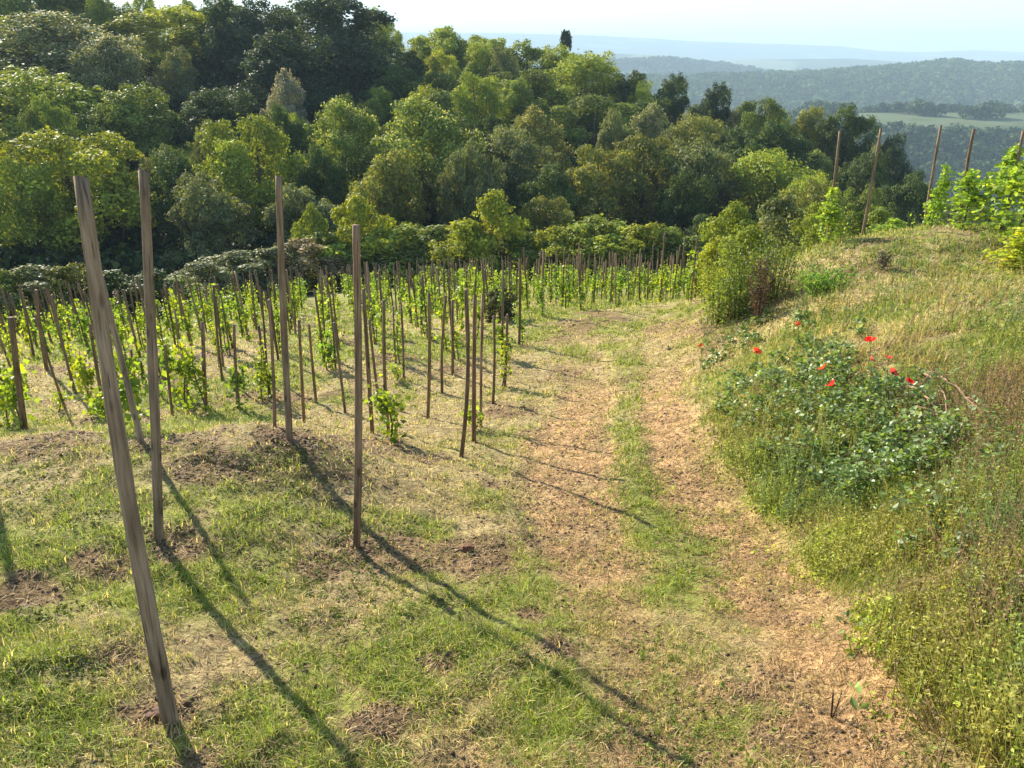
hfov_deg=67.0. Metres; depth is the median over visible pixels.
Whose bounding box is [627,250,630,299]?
wooden stake
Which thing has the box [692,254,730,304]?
tall weed
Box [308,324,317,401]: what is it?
wooden stake
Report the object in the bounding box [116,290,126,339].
wooden stake
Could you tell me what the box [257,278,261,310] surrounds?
wooden stake
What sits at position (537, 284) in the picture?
grapevine
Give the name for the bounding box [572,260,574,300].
wooden stake
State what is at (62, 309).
grapevine
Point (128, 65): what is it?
broadleaf tree
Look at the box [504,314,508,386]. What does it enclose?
wooden stake
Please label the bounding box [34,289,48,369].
wooden stake
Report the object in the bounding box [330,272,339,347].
wooden stake
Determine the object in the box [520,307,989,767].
path
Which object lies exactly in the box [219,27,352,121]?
broadleaf tree
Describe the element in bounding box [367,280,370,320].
wooden stake
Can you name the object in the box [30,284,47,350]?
wooden stake
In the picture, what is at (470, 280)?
wooden stake
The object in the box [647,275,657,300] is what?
grapevine
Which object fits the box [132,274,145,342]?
wooden stake
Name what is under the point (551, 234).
shrub
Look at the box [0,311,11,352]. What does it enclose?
wooden stake
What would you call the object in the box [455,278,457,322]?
wooden stake
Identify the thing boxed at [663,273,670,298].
grapevine
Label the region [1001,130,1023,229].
wooden stake
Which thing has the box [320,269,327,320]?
wooden stake
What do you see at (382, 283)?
grapevine
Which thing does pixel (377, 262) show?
shrub
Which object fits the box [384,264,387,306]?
wooden stake
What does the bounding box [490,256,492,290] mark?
wooden stake
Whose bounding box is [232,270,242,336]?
wooden stake
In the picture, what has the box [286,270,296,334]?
wooden stake
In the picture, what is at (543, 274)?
wooden stake
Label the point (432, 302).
grapevine
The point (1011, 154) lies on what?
grapevine
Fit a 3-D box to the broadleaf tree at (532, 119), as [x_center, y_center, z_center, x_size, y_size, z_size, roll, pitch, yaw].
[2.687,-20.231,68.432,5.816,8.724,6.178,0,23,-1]
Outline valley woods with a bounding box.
[783,98,1023,212]
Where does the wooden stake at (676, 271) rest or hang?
on the ground at (782, 56)
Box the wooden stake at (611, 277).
[610,251,613,303]
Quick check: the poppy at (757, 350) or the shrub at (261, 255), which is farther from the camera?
the shrub at (261, 255)
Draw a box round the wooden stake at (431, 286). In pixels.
[430,267,433,312]
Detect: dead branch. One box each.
[891,364,960,421]
[918,360,962,428]
[923,371,999,411]
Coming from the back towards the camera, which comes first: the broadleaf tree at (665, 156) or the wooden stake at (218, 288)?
the broadleaf tree at (665, 156)
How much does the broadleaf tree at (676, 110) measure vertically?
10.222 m
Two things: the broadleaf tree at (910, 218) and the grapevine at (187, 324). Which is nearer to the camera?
the grapevine at (187, 324)
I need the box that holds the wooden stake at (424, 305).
[421,274,427,339]
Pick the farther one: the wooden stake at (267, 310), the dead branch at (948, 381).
the wooden stake at (267, 310)
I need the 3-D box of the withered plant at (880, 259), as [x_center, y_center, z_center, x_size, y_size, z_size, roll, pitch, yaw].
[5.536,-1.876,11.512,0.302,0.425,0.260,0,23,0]
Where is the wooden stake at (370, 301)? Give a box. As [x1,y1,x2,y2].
[366,262,375,343]
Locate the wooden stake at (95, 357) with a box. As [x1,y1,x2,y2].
[88,324,105,421]
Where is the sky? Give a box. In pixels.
[31,0,1023,51]
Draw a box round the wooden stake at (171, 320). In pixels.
[165,285,176,347]
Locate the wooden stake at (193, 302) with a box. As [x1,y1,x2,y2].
[186,276,200,328]
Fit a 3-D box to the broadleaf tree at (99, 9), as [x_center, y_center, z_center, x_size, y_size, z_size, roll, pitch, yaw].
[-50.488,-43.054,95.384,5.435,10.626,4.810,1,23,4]
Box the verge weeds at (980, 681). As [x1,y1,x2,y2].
[689,226,1023,767]
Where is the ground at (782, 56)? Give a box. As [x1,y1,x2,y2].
[0,32,1023,767]
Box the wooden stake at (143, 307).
[141,299,160,372]
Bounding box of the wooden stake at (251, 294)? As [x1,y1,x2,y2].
[249,270,254,327]
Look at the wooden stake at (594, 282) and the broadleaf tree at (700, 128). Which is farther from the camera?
the broadleaf tree at (700, 128)
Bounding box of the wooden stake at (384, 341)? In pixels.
[382,299,389,429]
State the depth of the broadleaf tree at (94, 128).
55.99 m
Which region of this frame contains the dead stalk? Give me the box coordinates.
[830,692,841,718]
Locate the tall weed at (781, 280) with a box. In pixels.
[750,219,812,306]
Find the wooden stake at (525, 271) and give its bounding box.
[523,247,527,309]
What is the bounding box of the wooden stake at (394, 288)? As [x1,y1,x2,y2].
[393,264,396,310]
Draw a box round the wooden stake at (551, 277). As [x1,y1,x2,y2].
[550,260,551,301]
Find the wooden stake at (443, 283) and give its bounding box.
[443,269,444,297]
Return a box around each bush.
[689,235,727,297]
[697,199,761,285]
[715,224,779,282]
[730,193,805,286]
[778,201,848,260]
[838,204,894,238]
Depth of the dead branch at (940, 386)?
5.67 m
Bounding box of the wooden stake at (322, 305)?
[320,276,325,333]
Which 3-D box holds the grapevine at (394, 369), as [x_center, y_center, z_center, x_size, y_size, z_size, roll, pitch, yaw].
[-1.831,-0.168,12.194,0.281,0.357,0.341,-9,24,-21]
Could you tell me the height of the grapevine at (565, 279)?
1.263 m
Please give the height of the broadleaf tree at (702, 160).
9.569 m
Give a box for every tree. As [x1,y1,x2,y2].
[0,0,76,69]
[0,8,151,95]
[0,16,21,70]
[0,63,118,155]
[0,125,163,262]
[0,156,58,234]
[0,156,80,259]
[16,87,81,193]
[24,52,53,70]
[28,0,135,44]
[58,124,131,235]
[62,81,196,169]
[65,36,169,109]
[80,0,118,50]
[100,4,225,68]
[122,0,166,40]
[131,143,202,200]
[134,145,219,250]
[151,44,201,119]
[153,168,265,277]
[169,86,260,142]
[180,0,202,22]
[183,0,251,83]
[183,123,245,183]
[192,113,306,246]
[193,111,222,197]
[203,0,314,103]
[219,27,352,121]
[235,0,398,95]
[259,68,309,157]
[261,182,345,287]
[266,102,319,194]
[284,112,320,161]
[290,201,328,290]
[294,143,357,229]
[300,95,391,204]
[301,32,405,112]
[323,92,385,180]
[329,192,396,283]
[345,145,431,250]
[355,64,438,112]
[359,93,490,226]
[364,86,401,131]
[366,5,393,56]
[372,23,404,63]
[390,82,437,160]
[394,50,424,81]
[399,25,468,78]
[402,71,477,114]
[403,88,467,195]
[423,48,457,91]
[429,138,509,237]
[444,64,475,93]
[446,70,509,149]
[451,188,530,282]
[458,34,512,75]
[462,38,509,94]
[463,114,516,175]
[479,68,571,116]
[481,120,569,212]
[484,42,519,92]
[494,76,534,130]
[497,38,550,86]
[506,161,579,239]
[511,103,573,184]
[518,192,576,247]
[533,43,591,105]
[538,49,622,126]
[538,93,641,161]
[551,143,650,225]
[559,28,571,79]
[594,107,642,198]
[598,68,651,122]
[603,131,678,227]
[616,96,685,153]
[625,77,653,129]
[629,102,675,199]
[643,136,748,235]
[648,71,692,145]
[654,167,716,244]
[661,111,727,163]
[681,213,737,237]
[684,104,698,133]
[688,79,732,147]
[708,126,769,200]
[714,133,776,219]
[725,102,755,139]
[727,95,791,138]
[728,146,828,248]
[743,118,828,202]
[776,115,792,126]
[779,176,860,254]
[780,166,844,251]
[782,105,825,161]
[789,148,841,193]
[810,115,832,154]
[813,98,881,191]
[836,147,897,215]
[842,183,885,234]
[859,143,909,178]
[868,133,914,202]
[873,173,941,229]
[887,168,926,216]
[906,193,965,225]
[927,206,1001,226]
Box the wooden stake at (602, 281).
[600,262,604,298]
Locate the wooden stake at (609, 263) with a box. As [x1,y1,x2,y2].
[608,251,610,296]
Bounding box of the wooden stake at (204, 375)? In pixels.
[201,322,207,407]
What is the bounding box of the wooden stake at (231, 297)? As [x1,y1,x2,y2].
[228,283,234,317]
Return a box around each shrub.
[0,263,89,325]
[0,268,50,330]
[25,262,90,324]
[64,269,162,326]
[113,267,177,319]
[155,274,217,316]
[166,261,245,304]
[184,249,300,296]
[222,244,314,294]
[266,238,352,291]
[297,229,384,288]
[312,244,408,288]
[336,222,447,287]
[371,224,494,285]
[420,217,504,283]
[478,230,554,282]
[484,286,521,322]
[509,225,581,280]
[536,223,625,282]
[563,212,652,283]
[583,221,681,279]
[631,224,705,285]
[658,232,728,286]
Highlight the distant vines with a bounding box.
[17,262,689,321]
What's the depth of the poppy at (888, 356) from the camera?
6.32 m
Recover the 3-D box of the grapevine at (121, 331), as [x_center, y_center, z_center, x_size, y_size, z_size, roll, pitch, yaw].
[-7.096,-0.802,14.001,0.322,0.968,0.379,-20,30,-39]
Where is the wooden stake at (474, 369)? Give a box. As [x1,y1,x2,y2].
[472,295,476,441]
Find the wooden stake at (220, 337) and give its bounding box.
[215,296,224,366]
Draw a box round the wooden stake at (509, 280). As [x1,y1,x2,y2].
[509,263,510,298]
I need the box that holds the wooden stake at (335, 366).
[329,293,336,368]
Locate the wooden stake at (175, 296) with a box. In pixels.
[173,282,178,317]
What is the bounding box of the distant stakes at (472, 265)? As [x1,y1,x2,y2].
[7,252,690,334]
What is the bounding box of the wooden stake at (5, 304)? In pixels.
[1,288,18,350]
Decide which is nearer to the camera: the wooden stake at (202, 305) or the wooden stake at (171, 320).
the wooden stake at (171, 320)
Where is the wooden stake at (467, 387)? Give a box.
[459,288,469,456]
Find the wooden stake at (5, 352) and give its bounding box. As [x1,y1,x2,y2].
[0,335,14,381]
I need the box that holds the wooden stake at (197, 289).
[194,279,199,300]
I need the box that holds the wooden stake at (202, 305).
[197,278,206,331]
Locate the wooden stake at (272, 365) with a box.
[267,298,276,426]
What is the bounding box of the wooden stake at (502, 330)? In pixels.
[501,269,503,356]
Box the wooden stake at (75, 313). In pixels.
[68,283,82,341]
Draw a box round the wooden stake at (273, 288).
[271,270,275,308]
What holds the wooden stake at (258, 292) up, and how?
on the ground at (782, 56)
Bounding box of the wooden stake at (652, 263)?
[652,245,653,296]
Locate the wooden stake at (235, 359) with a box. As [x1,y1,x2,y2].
[233,324,239,408]
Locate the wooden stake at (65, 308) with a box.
[58,283,72,337]
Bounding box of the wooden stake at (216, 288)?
[214,276,219,303]
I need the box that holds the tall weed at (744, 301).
[703,236,778,325]
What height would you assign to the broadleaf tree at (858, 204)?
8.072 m
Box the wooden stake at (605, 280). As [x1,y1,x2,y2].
[605,261,606,298]
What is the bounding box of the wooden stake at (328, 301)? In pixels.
[326,284,331,340]
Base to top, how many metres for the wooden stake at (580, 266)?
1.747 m
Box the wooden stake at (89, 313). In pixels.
[83,289,95,339]
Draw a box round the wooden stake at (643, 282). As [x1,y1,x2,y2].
[643,263,644,298]
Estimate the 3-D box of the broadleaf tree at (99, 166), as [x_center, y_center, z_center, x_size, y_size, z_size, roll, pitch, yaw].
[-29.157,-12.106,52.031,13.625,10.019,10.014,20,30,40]
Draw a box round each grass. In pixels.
[695,234,1023,767]
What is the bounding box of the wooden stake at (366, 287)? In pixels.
[364,275,368,310]
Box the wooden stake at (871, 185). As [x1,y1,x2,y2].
[861,129,881,234]
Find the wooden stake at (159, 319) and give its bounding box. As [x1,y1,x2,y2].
[156,303,163,350]
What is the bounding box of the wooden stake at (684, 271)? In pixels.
[683,249,684,293]
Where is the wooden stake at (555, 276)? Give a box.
[555,255,556,302]
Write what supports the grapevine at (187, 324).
on the ground at (782, 56)
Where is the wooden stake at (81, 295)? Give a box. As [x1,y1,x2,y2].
[77,282,96,347]
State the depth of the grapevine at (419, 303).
16.00 m
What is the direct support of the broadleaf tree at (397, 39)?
on the ground at (782, 56)
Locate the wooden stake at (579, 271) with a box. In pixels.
[578,243,581,310]
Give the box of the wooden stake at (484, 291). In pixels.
[482,269,485,326]
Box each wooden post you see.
[73,176,179,726]
[103,276,144,442]
[138,169,163,541]
[275,176,292,440]
[352,224,361,546]
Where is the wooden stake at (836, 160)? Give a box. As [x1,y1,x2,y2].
[826,131,840,243]
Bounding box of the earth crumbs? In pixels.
[0,225,1023,767]
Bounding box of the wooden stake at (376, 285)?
[374,268,378,306]
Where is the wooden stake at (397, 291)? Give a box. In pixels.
[395,271,399,313]
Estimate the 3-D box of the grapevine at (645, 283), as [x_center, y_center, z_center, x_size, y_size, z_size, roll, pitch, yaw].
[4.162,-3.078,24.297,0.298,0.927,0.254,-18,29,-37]
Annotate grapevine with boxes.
[0,320,9,352]
[0,323,23,367]
[0,352,44,431]
[0,360,9,384]
[0,371,17,426]
[2,326,10,360]
[14,311,35,356]
[26,303,42,336]
[28,311,39,346]
[33,317,52,352]
[44,310,55,343]
[47,308,66,346]
[47,390,70,410]
[49,308,71,358]
[54,297,72,341]
[61,335,77,389]
[64,345,101,415]
[65,302,76,337]
[68,312,81,342]
[72,299,81,322]
[74,307,95,347]
[77,302,91,353]
[87,334,99,372]
[87,391,106,424]
[88,335,160,434]
[110,297,127,340]
[111,314,128,357]
[112,308,127,350]
[121,306,131,336]
[122,295,132,329]
[133,340,146,383]
[134,303,145,343]
[135,307,146,349]
[145,335,181,396]
[155,291,163,328]
[156,320,165,353]
[161,335,200,411]
[162,298,169,318]
[162,304,171,335]
[165,288,190,348]
[168,292,180,318]
[170,294,177,317]
[176,302,185,328]
[180,380,196,394]
[181,300,195,345]
[183,343,211,409]
[185,300,192,324]
[189,294,203,336]
[198,290,206,321]
[200,297,213,332]
[204,300,214,330]
[208,283,213,315]
[208,320,222,366]
[212,283,219,317]
[214,288,231,354]
[220,299,232,348]
[221,358,253,409]
[227,290,234,320]
[229,293,240,333]
[235,291,248,333]
[240,303,254,340]
[247,283,258,319]
[247,287,258,321]
[247,293,253,326]
[249,295,258,327]
[250,340,271,401]
[252,365,282,397]
[263,292,267,315]
[273,298,280,351]
[278,293,293,332]
[288,280,297,326]
[291,287,300,319]
[296,280,304,309]
[312,287,325,324]
[312,296,326,332]
[314,308,325,355]
[316,329,339,369]
[321,296,330,326]
[322,351,347,370]
[325,298,341,346]
[335,296,342,316]
[347,275,352,304]
[347,286,353,318]
[363,374,415,442]
[365,290,372,328]
[368,298,380,343]
[370,284,377,319]
[371,288,378,326]
[371,301,389,353]
[377,288,388,335]
[379,281,386,299]
[384,280,392,310]
[386,363,403,380]
[389,310,405,363]
[395,285,403,313]
[397,277,407,316]
[401,283,415,317]
[405,291,413,323]
[409,291,418,326]
[411,277,418,299]
[412,287,427,333]
[418,285,438,339]
[432,282,440,311]
[432,293,450,348]
[435,287,442,316]
[447,282,453,297]
[449,317,462,358]
[451,283,463,323]
[452,273,461,305]
[453,272,469,330]
[456,405,483,427]
[464,275,470,299]
[468,267,479,299]
[468,276,480,309]
[469,298,487,337]
[477,270,481,302]
[481,282,488,313]
[487,277,495,310]
[487,319,515,354]
[492,335,514,387]
[496,270,509,318]
[508,271,517,304]
[512,298,526,344]
[514,272,524,307]
[522,279,530,310]
[530,275,535,296]
[533,274,541,303]
[534,279,546,314]
[536,274,546,303]
[545,280,554,302]
[546,266,553,296]
[552,265,560,301]
[555,265,566,304]
[560,265,569,300]
[561,264,574,307]
[574,270,581,298]
[578,277,587,309]
[584,268,593,294]
[588,274,598,303]
[598,273,607,299]
[605,266,618,302]
[614,266,627,306]
[623,270,634,299]
[625,277,634,298]
[633,269,641,297]
[636,265,645,301]
[642,272,646,298]
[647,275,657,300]
[655,260,668,301]
[655,270,660,298]
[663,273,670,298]
[669,264,677,299]
[674,272,682,299]
[682,262,691,293]
[683,250,702,299]
[689,264,700,296]
[711,252,728,291]
[805,187,849,244]
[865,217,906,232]
[910,163,955,226]
[941,169,999,231]
[954,142,1023,230]
[972,227,1023,270]
[975,155,1023,242]
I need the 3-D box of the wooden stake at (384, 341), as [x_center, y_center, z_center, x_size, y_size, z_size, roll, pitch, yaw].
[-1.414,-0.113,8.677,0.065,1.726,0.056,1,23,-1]
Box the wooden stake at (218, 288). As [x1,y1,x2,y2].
[217,284,232,347]
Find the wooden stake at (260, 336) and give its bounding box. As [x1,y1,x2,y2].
[257,325,270,392]
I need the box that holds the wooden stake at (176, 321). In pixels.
[173,308,188,395]
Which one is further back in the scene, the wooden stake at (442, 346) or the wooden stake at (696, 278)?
the wooden stake at (696, 278)
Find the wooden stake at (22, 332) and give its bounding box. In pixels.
[9,293,27,343]
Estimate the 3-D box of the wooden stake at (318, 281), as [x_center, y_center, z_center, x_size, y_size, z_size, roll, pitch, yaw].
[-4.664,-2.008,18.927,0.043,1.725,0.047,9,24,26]
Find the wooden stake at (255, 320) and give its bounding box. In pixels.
[251,282,256,329]
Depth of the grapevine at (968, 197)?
12.90 m
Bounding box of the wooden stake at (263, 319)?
[260,286,267,367]
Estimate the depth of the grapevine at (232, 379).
10.85 m
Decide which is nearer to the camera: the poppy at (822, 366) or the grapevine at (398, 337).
the poppy at (822, 366)
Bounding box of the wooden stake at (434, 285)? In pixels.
[432,263,436,315]
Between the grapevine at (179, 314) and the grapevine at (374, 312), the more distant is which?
the grapevine at (179, 314)
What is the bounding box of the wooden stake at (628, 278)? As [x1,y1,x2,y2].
[627,256,628,300]
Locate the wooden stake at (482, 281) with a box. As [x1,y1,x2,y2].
[481,263,484,313]
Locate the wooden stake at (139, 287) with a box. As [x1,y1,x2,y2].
[136,276,144,306]
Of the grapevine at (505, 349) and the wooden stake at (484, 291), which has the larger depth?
the wooden stake at (484, 291)
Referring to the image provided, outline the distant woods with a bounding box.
[591,55,777,74]
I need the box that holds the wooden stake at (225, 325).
[220,293,230,354]
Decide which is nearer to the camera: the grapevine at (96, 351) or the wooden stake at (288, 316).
the grapevine at (96, 351)
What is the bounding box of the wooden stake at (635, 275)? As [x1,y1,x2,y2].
[632,254,637,298]
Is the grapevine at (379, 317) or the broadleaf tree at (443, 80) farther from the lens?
the broadleaf tree at (443, 80)
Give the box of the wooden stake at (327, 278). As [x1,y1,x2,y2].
[326,265,328,292]
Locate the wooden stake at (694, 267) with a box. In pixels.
[690,237,697,300]
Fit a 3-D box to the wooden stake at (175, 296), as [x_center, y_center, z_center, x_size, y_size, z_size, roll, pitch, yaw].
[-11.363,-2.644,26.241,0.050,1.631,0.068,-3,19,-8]
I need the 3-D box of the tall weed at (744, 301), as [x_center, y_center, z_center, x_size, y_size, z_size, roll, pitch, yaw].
[3.651,-1.568,12.187,1.115,1.671,1.178,0,23,0]
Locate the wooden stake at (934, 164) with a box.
[923,125,941,225]
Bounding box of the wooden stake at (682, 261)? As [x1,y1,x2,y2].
[677,237,684,295]
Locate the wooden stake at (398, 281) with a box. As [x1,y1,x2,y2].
[396,261,402,310]
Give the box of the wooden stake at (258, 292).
[254,271,261,315]
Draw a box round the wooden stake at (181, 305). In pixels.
[174,274,191,345]
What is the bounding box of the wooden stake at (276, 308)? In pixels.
[273,281,280,342]
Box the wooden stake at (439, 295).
[437,271,444,349]
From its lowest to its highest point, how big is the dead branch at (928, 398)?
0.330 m
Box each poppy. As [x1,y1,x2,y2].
[753,347,761,354]
[794,321,800,352]
[817,364,824,395]
[826,379,834,420]
[864,336,875,373]
[864,356,875,402]
[880,355,892,401]
[886,367,898,412]
[902,377,913,420]
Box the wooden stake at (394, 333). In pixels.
[392,306,396,362]
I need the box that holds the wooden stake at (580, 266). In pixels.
[580,251,581,289]
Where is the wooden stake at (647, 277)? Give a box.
[647,261,648,299]
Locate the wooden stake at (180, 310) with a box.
[176,287,183,328]
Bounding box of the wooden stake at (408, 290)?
[406,270,411,319]
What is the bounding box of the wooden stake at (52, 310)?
[45,286,63,354]
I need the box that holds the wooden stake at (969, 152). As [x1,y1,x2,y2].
[958,129,974,223]
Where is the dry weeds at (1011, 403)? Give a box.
[844,336,1023,767]
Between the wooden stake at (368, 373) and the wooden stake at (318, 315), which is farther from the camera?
the wooden stake at (318, 315)
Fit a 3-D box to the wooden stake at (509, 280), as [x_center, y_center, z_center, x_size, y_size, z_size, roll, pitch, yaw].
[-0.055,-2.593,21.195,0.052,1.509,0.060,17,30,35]
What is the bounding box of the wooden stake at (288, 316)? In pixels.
[286,295,290,333]
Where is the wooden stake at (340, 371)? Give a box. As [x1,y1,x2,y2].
[333,322,346,412]
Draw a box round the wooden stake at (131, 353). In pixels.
[130,349,138,406]
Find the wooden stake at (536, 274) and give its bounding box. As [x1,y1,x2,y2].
[536,259,537,300]
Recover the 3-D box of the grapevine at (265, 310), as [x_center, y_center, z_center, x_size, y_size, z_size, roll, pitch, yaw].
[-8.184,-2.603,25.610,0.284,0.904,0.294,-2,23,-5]
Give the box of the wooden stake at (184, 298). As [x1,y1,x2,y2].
[182,285,189,321]
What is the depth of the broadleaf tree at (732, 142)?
68.50 m
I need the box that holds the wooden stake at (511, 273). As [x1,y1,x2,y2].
[510,260,511,296]
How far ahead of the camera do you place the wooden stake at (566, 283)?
19.07 m
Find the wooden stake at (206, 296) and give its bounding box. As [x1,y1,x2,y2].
[204,280,209,332]
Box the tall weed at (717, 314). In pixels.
[686,265,745,333]
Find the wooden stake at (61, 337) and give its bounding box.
[51,294,74,390]
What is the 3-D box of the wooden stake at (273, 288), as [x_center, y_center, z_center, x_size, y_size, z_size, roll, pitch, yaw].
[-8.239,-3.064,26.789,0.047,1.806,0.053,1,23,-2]
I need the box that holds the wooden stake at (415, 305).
[412,282,418,326]
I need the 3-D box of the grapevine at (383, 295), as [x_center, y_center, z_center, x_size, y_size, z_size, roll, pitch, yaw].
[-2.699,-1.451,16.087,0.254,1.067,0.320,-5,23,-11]
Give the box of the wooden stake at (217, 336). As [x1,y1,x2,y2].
[212,285,223,380]
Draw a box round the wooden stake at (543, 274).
[542,250,543,314]
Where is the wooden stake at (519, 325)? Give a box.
[518,260,520,345]
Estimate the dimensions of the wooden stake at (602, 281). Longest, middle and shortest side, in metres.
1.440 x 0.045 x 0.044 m
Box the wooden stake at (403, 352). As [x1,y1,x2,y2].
[400,303,404,379]
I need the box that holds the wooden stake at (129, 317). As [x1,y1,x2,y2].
[122,289,145,382]
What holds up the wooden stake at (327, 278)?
on the ground at (782, 56)
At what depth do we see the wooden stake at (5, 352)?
12.52 m
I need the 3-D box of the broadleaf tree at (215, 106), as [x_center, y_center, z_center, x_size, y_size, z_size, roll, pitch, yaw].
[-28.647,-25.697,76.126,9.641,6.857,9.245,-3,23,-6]
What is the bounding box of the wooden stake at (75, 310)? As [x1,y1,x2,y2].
[65,280,87,350]
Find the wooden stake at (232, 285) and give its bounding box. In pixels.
[230,274,235,298]
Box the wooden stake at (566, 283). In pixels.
[565,260,567,308]
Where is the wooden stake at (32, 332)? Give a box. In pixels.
[18,285,37,346]
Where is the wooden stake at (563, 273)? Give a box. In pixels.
[562,249,565,301]
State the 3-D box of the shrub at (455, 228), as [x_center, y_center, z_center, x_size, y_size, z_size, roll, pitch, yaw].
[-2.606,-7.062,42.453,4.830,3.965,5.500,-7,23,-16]
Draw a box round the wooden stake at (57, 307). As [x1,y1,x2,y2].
[53,292,67,336]
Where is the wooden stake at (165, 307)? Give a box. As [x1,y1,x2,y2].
[160,288,171,332]
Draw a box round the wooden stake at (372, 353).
[368,320,378,401]
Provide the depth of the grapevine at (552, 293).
24.69 m
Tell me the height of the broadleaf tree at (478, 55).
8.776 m
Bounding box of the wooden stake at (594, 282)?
[593,261,596,302]
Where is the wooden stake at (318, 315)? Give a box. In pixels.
[313,289,322,356]
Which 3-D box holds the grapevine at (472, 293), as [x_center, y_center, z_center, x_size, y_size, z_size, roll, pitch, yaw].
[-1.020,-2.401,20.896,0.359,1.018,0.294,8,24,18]
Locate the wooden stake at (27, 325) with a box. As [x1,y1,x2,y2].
[19,289,34,357]
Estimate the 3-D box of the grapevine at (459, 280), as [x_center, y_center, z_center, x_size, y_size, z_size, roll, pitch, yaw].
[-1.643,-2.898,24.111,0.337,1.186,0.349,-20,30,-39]
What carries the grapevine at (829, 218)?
on the ground at (782, 56)
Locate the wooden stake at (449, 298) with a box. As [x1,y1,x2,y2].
[448,276,454,358]
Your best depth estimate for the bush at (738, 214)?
23.88 m
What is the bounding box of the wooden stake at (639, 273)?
[638,249,640,301]
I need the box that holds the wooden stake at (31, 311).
[27,297,36,326]
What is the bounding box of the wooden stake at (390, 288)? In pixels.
[387,273,392,306]
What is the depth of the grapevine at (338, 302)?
22.97 m
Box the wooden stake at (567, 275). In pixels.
[566,254,569,301]
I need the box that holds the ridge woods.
[594,57,1023,127]
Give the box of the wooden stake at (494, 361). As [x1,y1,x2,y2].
[491,315,495,403]
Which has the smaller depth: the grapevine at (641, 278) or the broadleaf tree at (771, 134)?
the grapevine at (641, 278)
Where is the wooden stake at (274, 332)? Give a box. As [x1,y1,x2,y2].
[267,285,278,360]
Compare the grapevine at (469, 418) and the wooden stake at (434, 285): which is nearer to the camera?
the grapevine at (469, 418)
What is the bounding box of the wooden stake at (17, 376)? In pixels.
[8,317,27,430]
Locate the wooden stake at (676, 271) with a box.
[672,245,680,298]
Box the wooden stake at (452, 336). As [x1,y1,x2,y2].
[451,300,453,373]
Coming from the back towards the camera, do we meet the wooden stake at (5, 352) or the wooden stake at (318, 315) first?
the wooden stake at (318, 315)
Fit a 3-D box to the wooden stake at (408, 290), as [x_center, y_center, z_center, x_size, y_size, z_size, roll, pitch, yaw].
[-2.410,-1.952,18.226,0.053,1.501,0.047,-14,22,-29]
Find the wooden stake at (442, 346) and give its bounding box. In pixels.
[440,295,446,392]
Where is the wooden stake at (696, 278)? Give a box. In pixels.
[694,252,698,297]
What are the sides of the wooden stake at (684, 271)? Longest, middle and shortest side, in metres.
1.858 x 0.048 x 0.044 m
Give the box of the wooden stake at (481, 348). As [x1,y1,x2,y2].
[479,295,483,427]
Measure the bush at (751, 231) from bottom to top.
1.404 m
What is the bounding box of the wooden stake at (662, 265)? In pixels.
[660,233,664,300]
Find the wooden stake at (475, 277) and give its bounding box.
[474,260,477,294]
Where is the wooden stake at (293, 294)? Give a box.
[289,265,295,324]
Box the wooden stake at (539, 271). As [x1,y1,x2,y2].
[536,251,540,304]
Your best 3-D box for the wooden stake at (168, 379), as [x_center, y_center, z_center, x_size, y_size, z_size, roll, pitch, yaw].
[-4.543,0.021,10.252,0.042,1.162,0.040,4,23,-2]
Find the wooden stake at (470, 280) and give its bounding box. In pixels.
[469,266,472,306]
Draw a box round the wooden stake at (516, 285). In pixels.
[516,268,517,310]
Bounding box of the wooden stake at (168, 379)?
[164,344,172,414]
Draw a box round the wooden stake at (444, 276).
[443,258,446,294]
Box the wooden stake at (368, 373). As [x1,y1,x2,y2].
[362,289,374,433]
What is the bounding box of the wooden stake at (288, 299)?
[285,274,292,330]
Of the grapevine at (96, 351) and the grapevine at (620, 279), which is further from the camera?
the grapevine at (620, 279)
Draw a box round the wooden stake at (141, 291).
[138,279,144,304]
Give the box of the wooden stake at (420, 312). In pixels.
[420,276,422,332]
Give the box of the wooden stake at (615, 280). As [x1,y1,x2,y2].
[615,253,616,303]
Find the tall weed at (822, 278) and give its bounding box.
[788,258,860,304]
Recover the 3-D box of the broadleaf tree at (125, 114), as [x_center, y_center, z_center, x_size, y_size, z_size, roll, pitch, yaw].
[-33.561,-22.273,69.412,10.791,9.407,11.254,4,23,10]
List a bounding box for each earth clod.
[145,707,160,720]
[456,543,474,551]
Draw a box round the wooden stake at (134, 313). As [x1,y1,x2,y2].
[128,284,141,347]
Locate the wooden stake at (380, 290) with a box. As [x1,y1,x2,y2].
[378,270,381,315]
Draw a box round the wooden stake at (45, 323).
[34,284,52,343]
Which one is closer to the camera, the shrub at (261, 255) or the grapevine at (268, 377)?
the grapevine at (268, 377)
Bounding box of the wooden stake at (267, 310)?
[264,290,275,350]
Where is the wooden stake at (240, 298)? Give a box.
[234,271,247,340]
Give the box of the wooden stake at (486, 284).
[484,265,489,315]
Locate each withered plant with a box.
[743,253,778,324]
[874,245,895,269]
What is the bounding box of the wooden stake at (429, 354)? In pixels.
[426,292,430,418]
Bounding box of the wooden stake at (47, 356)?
[34,314,66,408]
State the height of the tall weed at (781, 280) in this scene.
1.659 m
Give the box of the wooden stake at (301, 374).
[298,320,305,421]
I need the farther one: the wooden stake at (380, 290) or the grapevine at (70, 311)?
the grapevine at (70, 311)
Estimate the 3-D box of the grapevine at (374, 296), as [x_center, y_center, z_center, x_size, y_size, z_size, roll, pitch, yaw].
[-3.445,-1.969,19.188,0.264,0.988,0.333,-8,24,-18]
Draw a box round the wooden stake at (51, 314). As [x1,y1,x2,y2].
[44,291,60,347]
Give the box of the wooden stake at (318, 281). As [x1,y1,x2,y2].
[316,267,321,300]

